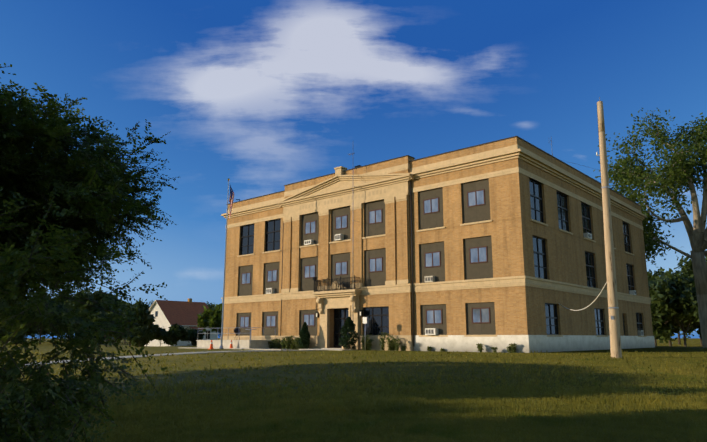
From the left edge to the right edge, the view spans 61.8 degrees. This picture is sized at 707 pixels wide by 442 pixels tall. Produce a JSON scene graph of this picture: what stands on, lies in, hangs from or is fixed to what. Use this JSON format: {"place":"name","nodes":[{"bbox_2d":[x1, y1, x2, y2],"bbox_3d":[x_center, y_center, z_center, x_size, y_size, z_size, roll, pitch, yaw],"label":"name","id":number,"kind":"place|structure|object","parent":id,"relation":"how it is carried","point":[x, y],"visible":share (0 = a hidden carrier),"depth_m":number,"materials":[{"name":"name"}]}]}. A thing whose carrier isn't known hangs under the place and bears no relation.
{"place":"outdoors","nodes":[
{"label":"outdoors","id":0,"kind":"place"},
{"bbox_2d":[0,338,706,441],"bbox_3d":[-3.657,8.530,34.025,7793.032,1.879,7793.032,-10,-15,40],"label":"terrain","id":1,"kind":"structure","parent":0,"point":[694,346],"depth_m":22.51,"materials":[{"name":"green plant"}]},
{"bbox_2d":[0,298,44,343],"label":"tree","id":2,"kind":"object","parent":1,"relation":"on","point":[27,333],"visible":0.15,"depth_m":148.62,"materials":[{"name":"green plant"}]},
{"bbox_2d":[0,292,49,328],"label":"tree","id":3,"kind":"object","parent":1,"relation":"on","point":[14,322],"depth_m":154.75,"materials":[{"name":"green plant"}]},
{"bbox_2d":[12,296,62,343],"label":"tree","id":4,"kind":"object","parent":1,"relation":"on","point":[40,331],"visible":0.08,"depth_m":146.94,"materials":[{"name":"green plant"}]},
{"bbox_2d":[29,296,50,340],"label":"tree","id":5,"kind":"object","parent":1,"relation":"on","point":[45,332],"depth_m":205.31,"materials":[{"name":"green plant"}]},
{"bbox_2d":[46,294,73,342],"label":"tree","id":6,"kind":"object","parent":1,"relation":"on","point":[60,301],"visible":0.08,"depth_m":160.39,"materials":[{"name":"green plant"}]},
{"bbox_2d":[0,63,178,441],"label":"tree","id":7,"kind":"object","parent":1,"relation":"on","point":[59,195],"visible":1,"depth_m":6.67,"materials":[{"name":"green plant"}]},
{"bbox_2d":[60,287,121,341],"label":"tree","id":8,"kind":"object","parent":1,"relation":"on","point":[93,296],"visible":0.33,"depth_m":75.30,"materials":[{"name":"green plant"}]},
{"bbox_2d":[89,311,128,344],"bbox_3d":[-26.567,11.821,64.078,4.420,3.973,3.699,4,-12,-19],"label":"tree","id":9,"kind":"object","parent":1,"relation":"on","point":[97,319],"visible":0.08,"depth_m":63.47,"materials":[{"name":"green plant"}]},
{"bbox_2d":[112,301,144,346],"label":"tree","id":10,"kind":"object","parent":1,"relation":"on","point":[136,345],"visible":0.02,"depth_m":88.80,"materials":[{"name":"green plant"}]},
{"bbox_2d":[113,301,156,346],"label":"tree","id":11,"kind":"object","parent":1,"relation":"on","point":[148,317],"visible":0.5,"depth_m":73.11,"materials":[{"name":"green plant"}]},
{"bbox_2d":[127,326,152,346],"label":"tree","id":12,"kind":"object","parent":1,"relation":"on","point":[143,333],"visible":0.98,"depth_m":68.88,"materials":[{"name":"green plant"}]},
{"bbox_2d":[133,298,152,309],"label":"tree","id":13,"kind":"object","parent":1,"relation":"on","point":[141,304],"visible":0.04,"depth_m":237.80,"materials":[{"name":"green plant"}]},
{"bbox_2d":[137,324,164,346],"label":"bush","id":14,"kind":"object","parent":1,"relation":"on","point":[158,334],"visible":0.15,"depth_m":81.02,"materials":[{"name":"green plant"}]},
{"bbox_2d":[148,328,170,345],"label":"bush","id":15,"kind":"object","parent":1,"relation":"on","point":[165,339],"visible":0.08,"depth_m":86.02,"materials":[{"name":"green plant"}]},
{"bbox_2d":[165,323,188,345],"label":"tree","id":16,"kind":"object","parent":1,"relation":"on","point":[175,333],"visible":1,"depth_m":83.37,"materials":[{"name":"green plant"}]},
{"bbox_2d":[144,298,217,345],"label":"house","id":17,"kind":"structure","parent":1,"relation":"on","point":[167,313],"depth_m":106.45,"materials":[{"name":"brown"}]},
{"bbox_2d":[25,347,358,365],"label":"sidewalk","id":18,"kind":"structure","parent":1,"relation":"on","point":[252,350],"depth_m":36.70,"materials":[{"name":"concrete"}]},
{"bbox_2d":[180,329,203,345],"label":"bush","id":19,"kind":"object","parent":1,"relation":"on","point":[193,335],"visible":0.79,"depth_m":90.81,"materials":[{"name":"green plant"}]},
{"bbox_2d":[197,303,221,337],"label":"tree","id":20,"kind":"object","parent":1,"relation":"on","point":[211,318],"visible":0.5,"depth_m":82.75,"materials":[{"name":"green plant"}]},
{"bbox_2d":[206,301,215,308],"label":"tree","id":21,"kind":"object","parent":1,"relation":"on","point":[211,306],"depth_m":272.65,"materials":[{"name":"green plant"}]},
{"bbox_2d":[219,178,229,348],"bbox_3d":[-10.242,3.219,47.099,0.320,13.720,0.320,-10,-15,40],"label":"flagpole","id":22,"kind":"object","parent":1,"relation":"on","point":[221,346],"visible":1,"depth_m":46.74,"materials":[{"name":"grey metal"}]},
{"bbox_2d":[229,185,233,219],"bbox_3d":[-9.925,-1.582,48.044,0.426,3.093,0.213,-2,-11,12],"label":"flag cloth","id":23,"kind":"object","parent":22,"relation":"hanging from","point":[231,198],"visible":1,"depth_m":48.05,"materials":[{"name":"fabric"}]},
{"bbox_2d":[196,327,275,348],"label":"entrance ramp platform","id":24,"kind":"structure","parent":1,"relation":"on","point":[257,344],"depth_m":48.83,"materials":[{"name":"concrete"}]},
{"bbox_2d":[234,327,240,339],"bbox_3d":[-9.915,9.595,50.268,0.600,1.063,0.600,-10,-15,40],"label":"platform grill","id":25,"kind":"object","parent":24,"relation":"on","point":[237,330],"visible":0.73,"depth_m":50.11,"materials":[{"name":"black metal"}]},
{"bbox_2d":[298,322,310,348],"bbox_3d":[-3.775,8.897,45.856,1.001,2.122,1.027,-10,-15,40],"label":"evergreen shrub","id":26,"kind":"object","parent":1,"relation":"on","point":[304,336],"visible":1,"depth_m":45.62,"materials":[{"name":"green plant"}]},
{"bbox_2d":[338,317,358,348],"bbox_3d":[-0.317,8.129,42.745,1.600,2.406,1.554,-10,-15,40],"label":"evergreen shrub","id":27,"kind":"object","parent":1,"relation":"on","point":[350,324],"visible":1,"depth_m":42.48,"materials":[{"name":"green plant"}]},
{"bbox_2d":[363,317,366,350],"bbox_3d":[0.810,7.857,41.124,0.380,2.300,0.090,-10,-15,40],"label":"sign post","id":28,"kind":"object","parent":1,"relation":"on","point":[365,320],"visible":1,"depth_m":41.18,"materials":[{"name":"white"}]},
{"bbox_2d":[268,332,516,352],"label":"shrubs","id":29,"kind":"object","parent":1,"relation":"on","point":[287,344],"visible":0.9,"depth_m":41.97,"materials":[{"name":"green plant"}]},
{"bbox_2d":[220,136,654,352],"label":"courthouse building","id":30,"kind":"structure","parent":1,"relation":"on","point":[499,245],"depth_m":42.79,"materials":[{"name":"brick"}]},
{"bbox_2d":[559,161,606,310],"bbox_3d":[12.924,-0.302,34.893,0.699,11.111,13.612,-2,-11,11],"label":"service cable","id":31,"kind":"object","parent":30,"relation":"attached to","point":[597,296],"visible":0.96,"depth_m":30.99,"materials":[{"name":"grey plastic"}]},
{"bbox_2d":[596,97,621,357],"bbox_3d":[11.955,0.179,27.929,0.570,12.885,0.530,-10,-15,40],"label":"utility pole","id":32,"kind":"object","parent":1,"relation":"on","point":[614,331],"visible":0.98,"depth_m":27.59,"materials":[{"name":"brown wood"}]},
{"bbox_2d":[593,107,706,346],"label":"cottonwood tree","id":33,"kind":"object","parent":1,"relation":"on","point":[679,170],"visible":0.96,"depth_m":61.02,"materials":[{"name":"green plant"}]},
{"bbox_2d":[648,271,693,345],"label":"tree","id":34,"kind":"object","parent":1,"relation":"on","point":[666,331],"visible":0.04,"depth_m":99.10,"materials":[{"name":"green plant"}]},
{"bbox_2d":[647,264,694,345],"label":"tree","id":35,"kind":"object","parent":1,"relation":"on","point":[659,272],"visible":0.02,"depth_m":116.69,"materials":[{"name":"green plant"}]},
{"bbox_2d":[648,268,701,346],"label":"tree","id":36,"kind":"object","parent":1,"relation":"on","point":[670,295],"visible":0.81,"depth_m":97.25,"materials":[{"name":"green plant"}]},
{"bbox_2d":[674,274,697,344],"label":"tree","id":37,"kind":"object","parent":1,"relation":"on","point":[686,334],"depth_m":150.86,"materials":[{"name":"green plant"}]},
{"bbox_2d":[674,253,706,345],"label":"tree","id":38,"kind":"object","parent":1,"relation":"on","point":[687,267],"visible":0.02,"depth_m":121.01,"materials":[{"name":"green plant"}]},
{"bbox_2d":[0,0,706,337],"label":"sky","id":39,"kind":"structure","parent":0,"point":[263,96],"materials":[{"name":"blue"}]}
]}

